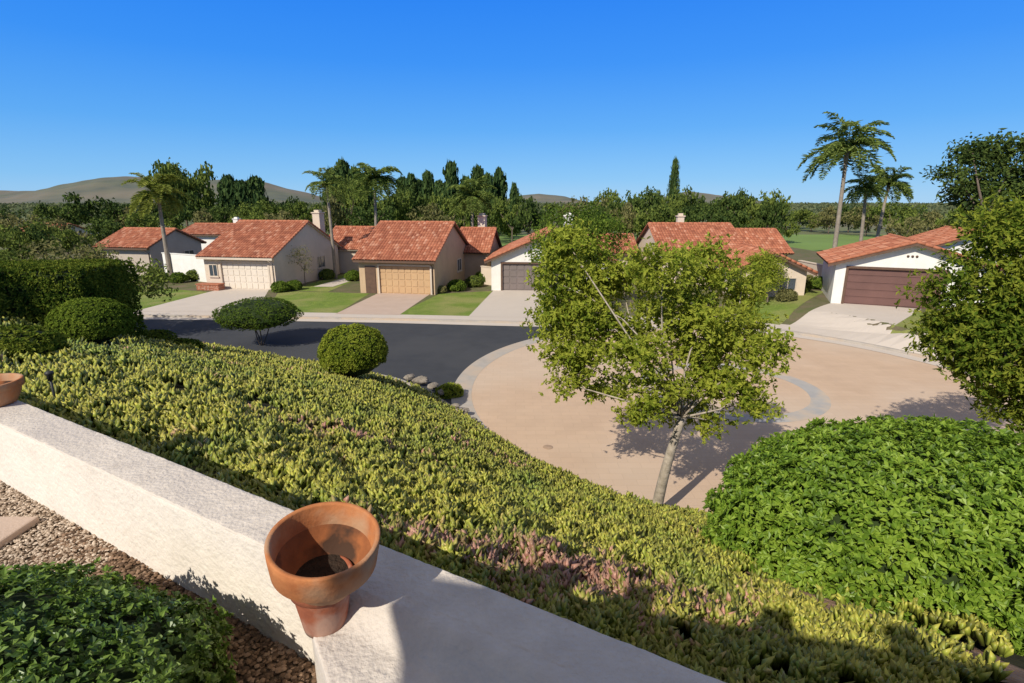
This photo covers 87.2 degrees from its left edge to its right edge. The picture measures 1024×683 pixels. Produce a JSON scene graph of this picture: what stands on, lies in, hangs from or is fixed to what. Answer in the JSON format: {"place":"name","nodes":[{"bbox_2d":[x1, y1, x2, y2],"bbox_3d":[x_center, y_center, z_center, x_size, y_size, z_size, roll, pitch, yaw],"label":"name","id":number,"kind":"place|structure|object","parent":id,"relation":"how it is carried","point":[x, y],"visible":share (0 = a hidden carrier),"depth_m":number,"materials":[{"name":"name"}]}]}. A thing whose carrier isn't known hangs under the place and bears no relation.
{"place":"outdoors","nodes":[
{"label":"outdoors","id":0,"kind":"place"},
{"bbox_2d":[92,227,206,275],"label":"house","id":1,"kind":"structure","parent":0,"point":[145,244],"depth_m":52.78,"materials":[{"name":"tile"}]},
{"bbox_2d":[0,484,316,682],"bbox_3d":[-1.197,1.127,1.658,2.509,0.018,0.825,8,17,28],"label":"mulch","id":2,"kind":"object","parent":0,"point":[275,652],"visible":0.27,"depth_m":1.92,"materials":[{"name":"brown wood"}]},
{"bbox_2d":[0,517,38,547],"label":"paving slab","id":3,"kind":"structure","parent":2,"relation":"on","point":[12,528],"depth_m":2.54,"materials":[{"name":"beige concrete"}]},
{"bbox_2d":[0,480,119,575],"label":"gravel","id":4,"kind":"structure","parent":2,"relation":"on","point":[10,495],"depth_m":2.49,"materials":[{"name":"gravel"}]},
{"bbox_2d":[0,556,237,682],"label":"shrub","id":5,"kind":"object","parent":2,"relation":"on","point":[71,623],"visible":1,"depth_m":1.54,"materials":[{"name":"green plant"}]},
{"bbox_2d":[0,176,323,204],"bbox_3d":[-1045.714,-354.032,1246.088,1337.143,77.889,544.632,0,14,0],"label":"hills","id":6,"kind":"structure","parent":0,"point":[109,188],"depth_m":1266.88,"materials":[{"name":"soil"}]},
{"bbox_2d":[132,287,205,309],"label":"lawn","id":7,"kind":"structure","parent":0,"point":[146,301],"depth_m":40.15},
{"bbox_2d":[142,288,267,311],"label":"driveway","id":8,"kind":"structure","parent":0,"point":[211,301],"depth_m":38.90,"materials":[{"name":"concrete"}]},
{"bbox_2d":[182,217,240,249],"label":"house","id":9,"kind":"structure","parent":0,"point":[208,233],"depth_m":72.64,"materials":[{"name":"tile"}]},
{"bbox_2d":[195,210,375,289],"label":"house","id":10,"kind":"structure","parent":0,"point":[247,254],"depth_m":45.44,"materials":[{"name":"tile"}]},
{"bbox_2d":[222,263,269,289],"bbox_3d":[-21.620,-5.324,43.757,4.194,2.137,0.090,3,15,10],"label":"garage door","id":11,"kind":"structure","parent":10,"relation":"in","point":[235,275],"depth_m":43.72,"materials":[{"name":"beige paint"}]},
{"bbox_2d":[291,274,350,291],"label":"lawn","id":12,"kind":"structure","parent":0,"point":[309,287],"depth_m":45.42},
{"bbox_2d":[302,165,348,278],"bbox_3d":[-16.610,-10.686,48.822,3.725,10.406,3.948,-11,18,-37],"label":"palm tree","id":13,"kind":"object","parent":12,"relation":"on","point":[325,186],"visible":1,"depth_m":47.80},
{"bbox_2d":[275,291,368,312],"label":"lawn","id":14,"kind":"structure","parent":0,"point":[325,302],"depth_m":39.33,"materials":[{"name":"plant"}]},
{"bbox_2d":[137,319,597,403],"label":"road","id":15,"kind":"structure","parent":0,"point":[440,354],"depth_m":28.16,"materials":[{"name":"asphalt"}]},
{"bbox_2d":[137,314,949,364],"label":"kerb","id":16,"kind":"structure","parent":15,"relation":"on","point":[521,322],"depth_m":32.31,"materials":[{"name":"concrete"}]},
{"bbox_2d":[451,328,659,427],"bbox_3d":[4.705,2.044,20.003,13.777,0.001,21.600,-4,15,-14],"label":"plaza border","id":17,"kind":"object","parent":15,"relation":"on","point":[466,378],"visible":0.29,"depth_m":22.82,"materials":[{"name":"concrete"}]},
{"bbox_2d":[143,317,974,376],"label":"gutter","id":18,"kind":"object","parent":15,"relation":"on","point":[915,358],"visible":0.41,"depth_m":32.02,"materials":[{"name":"concrete"}]},
{"bbox_2d":[336,293,428,314],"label":"driveway","id":19,"kind":"structure","parent":0,"point":[388,303],"depth_m":37.38,"materials":[{"name":"pink concrete"}]},
{"bbox_2d":[401,291,491,315],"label":"lawn","id":20,"kind":"structure","parent":0,"point":[460,304],"depth_m":37.40,"materials":[{"name":"plant"}]},
{"bbox_2d":[0,203,948,251],"bbox_3d":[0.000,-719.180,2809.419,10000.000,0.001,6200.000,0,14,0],"label":"ground","id":21,"kind":"structure","parent":0,"point":[804,230],"depth_m":141.63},
{"bbox_2d":[34,200,103,229],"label":"dark tree","id":22,"kind":"object","parent":21,"relation":"on","point":[54,212],"visible":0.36,"depth_m":107.81,"materials":[{"name":"green plant"}]},
{"bbox_2d":[11,237,131,273],"bbox_3d":[-22.253,-2.416,27.468,5.221,5.731,5.052,-12,19,-40],"label":"bushy tree","id":23,"kind":"object","parent":21,"relation":"on","point":[87,250],"visible":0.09,"depth_m":26.67,"materials":[{"name":"green plant"}]},
{"bbox_2d":[60,191,136,227],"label":"dark tree","id":24,"kind":"object","parent":21,"relation":"on","point":[110,210],"visible":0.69,"depth_m":97.75,"materials":[{"name":"green plant"}]},
{"bbox_2d":[52,245,181,301],"bbox_3d":[-20.442,-2.174,27.309,6.357,5.374,4.421,-7,16,-26],"label":"bushy tree","id":25,"kind":"object","parent":21,"relation":"on","point":[149,275],"visible":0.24,"depth_m":27.77,"materials":[{"name":"green plant"}]},
{"bbox_2d":[137,190,203,228],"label":"dark tree","id":26,"kind":"object","parent":21,"relation":"on","point":[186,214],"visible":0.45,"depth_m":100.78,"materials":[{"name":"green plant"}]},
{"bbox_2d":[147,157,219,226],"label":"eucalyptus tree","id":27,"kind":"object","parent":21,"relation":"on","point":[198,181],"visible":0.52,"depth_m":106.45,"materials":[{"name":"green plant"}]},
{"bbox_2d":[0,201,967,227],"bbox_3d":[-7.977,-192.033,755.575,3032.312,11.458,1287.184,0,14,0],"label":"woodland","id":28,"kind":"object","parent":21,"relation":"on","point":[27,208],"visible":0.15,"depth_m":402.36,"materials":[{"name":"plant"}]},
{"bbox_2d":[493,166,507,231],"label":"conifer tree","id":29,"kind":"object","parent":21,"relation":"on","point":[500,182],"visible":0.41,"depth_m":123.52,"materials":[{"name":"green plant"}]},
{"bbox_2d":[665,156,680,207],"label":"norfolk pine","id":30,"kind":"object","parent":21,"relation":"on","point":[674,179],"visible":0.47,"depth_m":130.71,"materials":[{"name":"green plant"}]},
{"bbox_2d":[499,235,899,251],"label":"fairway","id":31,"kind":"structure","parent":21,"relation":"on","point":[818,243],"depth_m":103.66,"materials":[{"name":"plant"}]},
{"bbox_2d":[83,218,136,245],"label":"dark tree","id":32,"kind":"object","parent":31,"relation":"on","point":[110,228],"visible":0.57,"depth_m":74.44,"materials":[{"name":"green plant"}]},
{"bbox_2d":[119,212,186,229],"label":"leafy tree","id":33,"kind":"object","parent":31,"relation":"on","point":[148,220],"visible":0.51,"depth_m":89.38,"materials":[{"name":"green plant"}]},
{"bbox_2d":[193,203,241,222],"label":"dark tree","id":34,"kind":"object","parent":31,"relation":"on","point":[219,215],"visible":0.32,"depth_m":99.74,"materials":[{"name":"green plant"}]},
{"bbox_2d":[213,173,236,222],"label":"conifer tree","id":35,"kind":"object","parent":31,"relation":"on","point":[225,185],"visible":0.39,"depth_m":104.40,"materials":[{"name":"green plant"}]},
{"bbox_2d":[238,174,273,214],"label":"conifer tree","id":36,"kind":"object","parent":31,"relation":"on","point":[255,186],"visible":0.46,"depth_m":104.59,"materials":[{"name":"green plant"}]},
{"bbox_2d":[230,198,285,219],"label":"leafy tree","id":37,"kind":"object","parent":31,"relation":"on","point":[270,208],"visible":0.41,"depth_m":98.46,"materials":[{"name":"green plant"}]},
{"bbox_2d":[284,200,327,230],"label":"leafy tree","id":38,"kind":"object","parent":31,"relation":"on","point":[300,213],"visible":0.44,"depth_m":100.47,"materials":[{"name":"green plant"}]},
{"bbox_2d":[322,194,351,234],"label":"olive tree","id":39,"kind":"object","parent":31,"relation":"on","point":[339,216],"visible":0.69,"depth_m":95.07,"materials":[{"name":"green plant"}]},
{"bbox_2d":[330,174,370,217],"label":"leafy tree","id":40,"kind":"object","parent":31,"relation":"on","point":[349,199],"visible":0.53,"depth_m":101.13,"materials":[{"name":"green plant"}]},
{"bbox_2d":[346,202,394,225],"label":"dark tree","id":41,"kind":"object","parent":31,"relation":"on","point":[384,214],"visible":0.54,"depth_m":89.88,"materials":[{"name":"green plant"}]},
{"bbox_2d":[363,189,413,220],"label":"leafy tree","id":42,"kind":"object","parent":31,"relation":"on","point":[384,201],"visible":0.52,"depth_m":93.69,"materials":[{"name":"green plant"}]},
{"bbox_2d":[399,186,439,220],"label":"dark tree","id":43,"kind":"object","parent":31,"relation":"on","point":[419,199],"visible":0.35,"depth_m":98.36,"materials":[{"name":"green plant"}]},
{"bbox_2d":[406,202,464,226],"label":"olive tree","id":44,"kind":"object","parent":31,"relation":"on","point":[434,212],"visible":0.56,"depth_m":89.55,"materials":[{"name":"green plant"}]},
{"bbox_2d":[437,159,465,227],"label":"conifer tree","id":45,"kind":"object","parent":31,"relation":"on","point":[450,172],"visible":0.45,"depth_m":116.28,"materials":[{"name":"green plant"}]},
{"bbox_2d":[428,193,475,226],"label":"leafy tree","id":46,"kind":"object","parent":31,"relation":"on","point":[445,204],"visible":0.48,"depth_m":95.51,"materials":[{"name":"green plant"}]},
{"bbox_2d":[487,196,526,241],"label":"leafy tree","id":47,"kind":"object","parent":31,"relation":"on","point":[498,207],"visible":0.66,"depth_m":90.82,"materials":[{"name":"green plant"}]},
{"bbox_2d":[508,193,546,234],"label":"dark tree","id":48,"kind":"object","parent":31,"relation":"on","point":[523,220],"visible":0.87,"depth_m":79.35,"materials":[{"name":"green plant"}]},
{"bbox_2d":[615,185,665,239],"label":"dark tree","id":49,"kind":"object","parent":31,"relation":"on","point":[641,201],"visible":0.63,"depth_m":92.78,"materials":[{"name":"green plant"}]},
{"bbox_2d":[630,202,684,235],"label":"leafy tree","id":50,"kind":"object","parent":31,"relation":"on","point":[642,219],"visible":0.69,"depth_m":83.20,"materials":[{"name":"green plant"}]},
{"bbox_2d":[650,185,699,221],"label":"leafy tree","id":51,"kind":"object","parent":31,"relation":"on","point":[683,198],"visible":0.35,"depth_m":98.04,"materials":[{"name":"green plant"}]},
{"bbox_2d":[680,203,756,227],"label":"dark tree","id":52,"kind":"object","parent":31,"relation":"on","point":[716,214],"visible":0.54,"depth_m":83.48,"materials":[{"name":"green plant"}]},
{"bbox_2d":[704,188,757,224],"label":"dark tree","id":53,"kind":"object","parent":31,"relation":"on","point":[736,202],"visible":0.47,"depth_m":93.36,"materials":[{"name":"green plant"}]},
{"bbox_2d":[730,188,792,227],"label":"leafy tree","id":54,"kind":"object","parent":31,"relation":"on","point":[765,197],"visible":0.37,"depth_m":92.44,"materials":[{"name":"green plant"}]},
{"bbox_2d":[749,197,787,234],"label":"dark tree","id":55,"kind":"object","parent":31,"relation":"on","point":[771,215],"visible":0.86,"depth_m":90.04,"materials":[{"name":"green plant"}]},
{"bbox_2d":[774,204,801,237],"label":"leafy tree","id":56,"kind":"object","parent":31,"relation":"on","point":[789,231],"visible":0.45,"depth_m":94.54,"materials":[{"name":"green plant"}]},
{"bbox_2d":[843,204,894,235],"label":"olive tree","id":57,"kind":"object","parent":31,"relation":"on","point":[871,221],"visible":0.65,"depth_m":115.83,"materials":[{"name":"green plant"}]},
{"bbox_2d":[865,201,927,233],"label":"leafy tree","id":58,"kind":"object","parent":31,"relation":"on","point":[904,212],"visible":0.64,"depth_m":105.43,"materials":[{"name":"green plant"}]},
{"bbox_2d":[884,216,927,236],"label":"olive tree","id":59,"kind":"object","parent":31,"relation":"on","point":[915,227],"visible":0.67,"depth_m":79.56,"materials":[{"name":"green plant"}]},
{"bbox_2d":[808,205,849,233],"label":"olive tree","id":60,"kind":"object","parent":21,"relation":"on","point":[829,217],"visible":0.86,"depth_m":124.94,"materials":[{"name":"green plant"}]},
{"bbox_2d":[842,174,890,241],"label":"palm tree","id":61,"kind":"object","parent":21,"relation":"on","point":[865,190],"visible":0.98,"depth_m":63.63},
{"bbox_2d":[859,164,913,236],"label":"palm tree","id":62,"kind":"object","parent":21,"relation":"on","point":[894,182],"visible":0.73,"depth_m":66.93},
{"bbox_2d":[919,128,1023,226],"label":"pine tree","id":63,"kind":"object","parent":21,"relation":"on","point":[981,156],"visible":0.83,"depth_m":46.40,"materials":[{"name":"green plant"}]},
{"bbox_2d":[28,247,953,355],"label":"garden ground","id":64,"kind":"structure","parent":0,"point":[806,307],"depth_m":41.97,"materials":[{"name":"plant"}]},
{"bbox_2d":[0,228,40,259],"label":"leafy tree","id":65,"kind":"object","parent":64,"relation":"on","point":[5,241],"visible":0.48,"depth_m":55.77,"materials":[{"name":"green plant"}]},
{"bbox_2d":[0,219,63,256],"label":"leafy tree","id":66,"kind":"object","parent":64,"relation":"on","point":[40,228],"visible":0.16,"depth_m":61.64,"materials":[{"name":"green plant"}]},
{"bbox_2d":[4,223,70,259],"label":"dark tree","id":67,"kind":"object","parent":64,"relation":"on","point":[30,230],"visible":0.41,"depth_m":57.69,"materials":[{"name":"green plant"}]},
{"bbox_2d":[51,227,100,258],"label":"leafy tree","id":68,"kind":"object","parent":64,"relation":"on","point":[68,238],"visible":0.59,"depth_m":56.46,"materials":[{"name":"green plant"}]},
{"bbox_2d":[121,172,192,275],"bbox_3d":[-31.644,-10.195,48.713,5.170,9.814,5.330,0,14,0],"label":"palm tree","id":69,"kind":"object","parent":64,"relation":"on","point":[145,199],"visible":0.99,"depth_m":47.57,"materials":[{"name":"plant"}]},
{"bbox_2d":[161,252,206,281],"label":"courtyard wall","id":70,"kind":"structure","parent":64,"relation":"on","point":[183,263],"depth_m":48.64,"materials":[{"name":"white paint"}]},
{"bbox_2d":[351,162,403,225],"bbox_3d":[-16.324,-15.626,65.139,5.870,11.805,5.986,10,17,33],"label":"palm tree","id":71,"kind":"object","parent":64,"relation":"on","point":[377,180],"visible":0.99,"depth_m":63.28,"materials":[{"name":"plant"}]},
{"bbox_2d":[352,213,501,294],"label":"house","id":72,"kind":"structure","parent":64,"relation":"on","point":[414,257],"depth_m":42.66,"materials":[{"name":"tile"}]},
{"bbox_2d":[380,266,430,293],"bbox_3d":[-8.234,-4.751,41.542,4.094,2.137,0.090,3,15,10],"label":"garage door","id":73,"kind":"structure","parent":72,"relation":"in","point":[393,279],"depth_m":41.50,"materials":[{"name":"beige paint"}]},
{"bbox_2d":[446,175,497,226],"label":"palm tree","id":74,"kind":"object","parent":64,"relation":"on","point":[474,193],"visible":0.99,"depth_m":51.35,"materials":[{"name":"plant"}]},
{"bbox_2d":[484,213,617,289],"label":"house","id":75,"kind":"structure","parent":64,"relation":"on","point":[510,264],"depth_m":43.03,"materials":[{"name":"white paint"}]},
{"bbox_2d":[503,264,559,289],"bbox_3d":[1.599,-5.155,43.105,4.694,2.137,0.090,1,15,4],"label":"garage door","id":76,"kind":"structure","parent":75,"relation":"in","point":[514,275],"depth_m":43.14,"materials":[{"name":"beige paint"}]},
{"bbox_2d":[524,197,632,300],"bbox_3d":[4.326,-5.312,34.428,7.271,7.633,5.576,0,14,0],"label":"garden tree","id":77,"kind":"object","parent":64,"relation":"on","point":[605,226],"visible":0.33,"depth_m":33.69,"materials":[{"name":"green plant"}]},
{"bbox_2d":[636,213,794,282],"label":"house","id":78,"kind":"structure","parent":64,"relation":"on","point":[681,230],"depth_m":47.40,"materials":[{"name":"tile"}]},
{"bbox_2d":[711,243,817,297],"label":"house","id":79,"kind":"structure","parent":64,"relation":"on","point":[798,275],"depth_m":36.87,"materials":[{"name":"beige paint"}]},
{"bbox_2d":[797,111,896,247],"bbox_3d":[38.056,-17.493,62.146,8.584,16.917,9.697,0,14,0],"label":"palm tree","id":80,"kind":"object","parent":64,"relation":"on","point":[846,148],"visible":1,"depth_m":59.97,"materials":[{"name":"plant"}]},
{"bbox_2d":[816,233,1002,309],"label":"house","id":81,"kind":"structure","parent":64,"relation":"on","point":[874,271],"depth_m":32.98,"materials":[{"name":"white paint"}]},
{"bbox_2d":[843,268,943,308],"bbox_3d":[23.211,-3.253,32.834,4.894,2.237,0.090,6,16,23],"label":"garage door","id":82,"kind":"structure","parent":81,"relation":"in","point":[877,287],"depth_m":33.01,"materials":[{"name":"brown paint"}]},
{"bbox_2d":[908,226,1021,257],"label":"house","id":83,"kind":"structure","parent":64,"relation":"on","point":[941,236],"depth_m":42.94,"materials":[{"name":"tile"}]},
{"bbox_2d":[0,0,1023,202],"label":"sky","id":84,"kind":"structure","parent":0,"point":[569,98],"materials":[{"name":"blue"}]},
{"bbox_2d":[469,290,555,316],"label":"driveway","id":85,"kind":"structure","parent":0,"point":[504,303],"depth_m":37.38,"materials":[{"name":"concrete"}]},
{"bbox_2d":[4,326,1023,682],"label":"hillside ground","id":86,"kind":"structure","parent":0,"point":[1016,660],"depth_m":3.57,"materials":[{"name":"soil"}]},
{"bbox_2d":[0,323,71,361],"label":"ground shrub","id":87,"kind":"object","parent":86,"relation":"on","point":[32,340],"visible":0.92,"depth_m":7.06,"materials":[{"name":"green plant"}]},
{"bbox_2d":[0,258,148,338],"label":"clipped hedge","id":88,"kind":"object","parent":86,"relation":"on","point":[39,291],"visible":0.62,"depth_m":13.01,"materials":[{"name":"green plant"}]},
{"bbox_2d":[44,297,136,343],"bbox_3d":[-8.980,-0.412,11.486,1.628,1.090,1.531,0,14,0],"label":"clipped shrub","id":89,"kind":"object","parent":86,"relation":"on","point":[95,319],"visible":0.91,"depth_m":11.05,"materials":[{"name":"green plant"}]},
{"bbox_2d":[211,296,303,344],"bbox_3d":[-12.693,-0.909,27.061,4.288,2.680,3.908,0,14,0],"label":"umbrella shrub","id":90,"kind":"object","parent":86,"relation":"on","point":[258,313],"visible":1,"depth_m":25.85,"materials":[{"name":"green plant"}]},
{"bbox_2d":[316,323,388,377],"bbox_3d":[-4.716,0.373,16.029,2.082,1.839,1.960,0,14,0],"label":"clipped ball shrub","id":91,"kind":"object","parent":86,"relation":"on","point":[354,350],"visible":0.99,"depth_m":15.38,"materials":[{"name":"green plant"}]},
{"bbox_2d":[0,400,724,682],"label":"garden wall","id":92,"kind":"structure","parent":86,"relation":"on","point":[201,535],"depth_m":2.03,"materials":[{"name":"white paint"}]},
{"bbox_2d":[0,373,24,406],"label":"flower pot","id":93,"kind":"object","parent":92,"relation":"on","point":[11,384],"visible":1,"depth_m":3.07,"materials":[{"name":"ceramic"}]},
{"bbox_2d":[312,581,594,682],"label":"wall ledge","id":94,"kind":"object","parent":92,"relation":"attached to","point":[380,636],"depth_m":1.42,"materials":[{"name":"paint"}]},
{"bbox_2d":[291,555,352,638],"bbox_3d":[-0.539,0.735,1.536,0.176,0.168,0.176,0,14,0],"label":"flower pot","id":95,"kind":"object","parent":94,"relation":"on","point":[321,621],"visible":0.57,"depth_m":1.48,"materials":[{"name":"ceramic"}]},
{"bbox_2d":[264,502,379,605],"bbox_3d":[-0.520,0.616,1.495,0.298,0.185,0.298,6,22,-2],"label":"flower pot","id":96,"kind":"object","parent":95,"relation":"on","point":[305,547],"visible":0.99,"depth_m":1.53,"materials":[{"name":"ceramic"}]},
{"bbox_2d":[434,382,463,398],"bbox_3d":[-2.356,1.865,20.121,1.147,0.684,0.956,0,14,0],"label":"young shrub","id":97,"kind":"object","parent":86,"relation":"on","point":[453,390],"visible":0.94,"depth_m":19.88,"materials":[{"name":"green plant"}]},
{"bbox_2d":[0,316,1014,682],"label":"ice plant","id":98,"kind":"object","parent":86,"relation":"on","point":[412,468],"visible":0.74,"depth_m":3.82,"materials":[{"name":"plant"}]},
{"bbox_2d":[520,217,801,505],"bbox_3d":[3.075,0.753,11.774,5.832,6.788,3.710,0,14,0],"label":"street tree","id":99,"kind":"object","parent":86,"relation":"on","point":[721,336],"visible":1,"depth_m":11.18,"materials":[{"name":"green plant"}]},
{"bbox_2d":[700,413,1023,655],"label":"round shrub","id":100,"kind":"object","parent":86,"relation":"on","point":[929,515],"visible":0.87,"depth_m":4.32,"materials":[{"name":"green plant"}]},
{"bbox_2d":[894,184,1023,440],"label":"broadleaf tree","id":101,"kind":"object","parent":86,"relation":"on","point":[988,349],"visible":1,"depth_m":10.40,"materials":[{"name":"green plant"}]},
{"bbox_2d":[141,311,937,356],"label":"pavement","id":102,"kind":"structure","parent":0,"point":[897,341],"depth_m":30.11,"materials":[{"name":"concrete"}]},
{"bbox_2d":[507,194,581,203],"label":"hills","id":103,"kind":"structure","parent":0,"point":[542,198],"depth_m":1549.08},
{"bbox_2d":[471,329,1023,511],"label":"plaza paving","id":104,"kind":"structure","parent":0,"point":[594,442],"depth_m":18.49,"materials":[{"name":"concrete"}]},
{"bbox_2d":[641,363,830,422],"bbox_3d":[8.500,1.807,20.919,6.800,0.001,6.800,0,14,0],"label":"plaza ring","id":105,"kind":"object","parent":104,"relation":"on","point":[819,404],"visible":0.43,"depth_m":18.92,"materials":[{"name":"concrete"}]},
{"bbox_2d":[721,290,822,324],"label":"lawn","id":106,"kind":"structure","parent":0,"point":[775,307],"depth_m":34.54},
{"bbox_2d":[740,249,791,301],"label":"tree","id":107,"kind":"object","parent":106,"relation":"on","point":[767,265],"visible":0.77,"depth_m":35.19,"materials":[{"name":"green plant"}]},
{"bbox_2d":[781,303,920,334],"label":"driveway","id":108,"kind":"structure","parent":0,"point":[826,316],"depth_m":30.66,"materials":[{"name":"concrete"}]},
{"bbox_2d":[763,334,991,384],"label":"curb","id":109,"kind":"structure","parent":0,"point":[917,362],"depth_m":25.47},
{"bbox_2d":[737,569,1023,682],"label":"bare soil","id":110,"kind":"structure","parent":0,"point":[1016,675],"depth_m":3.07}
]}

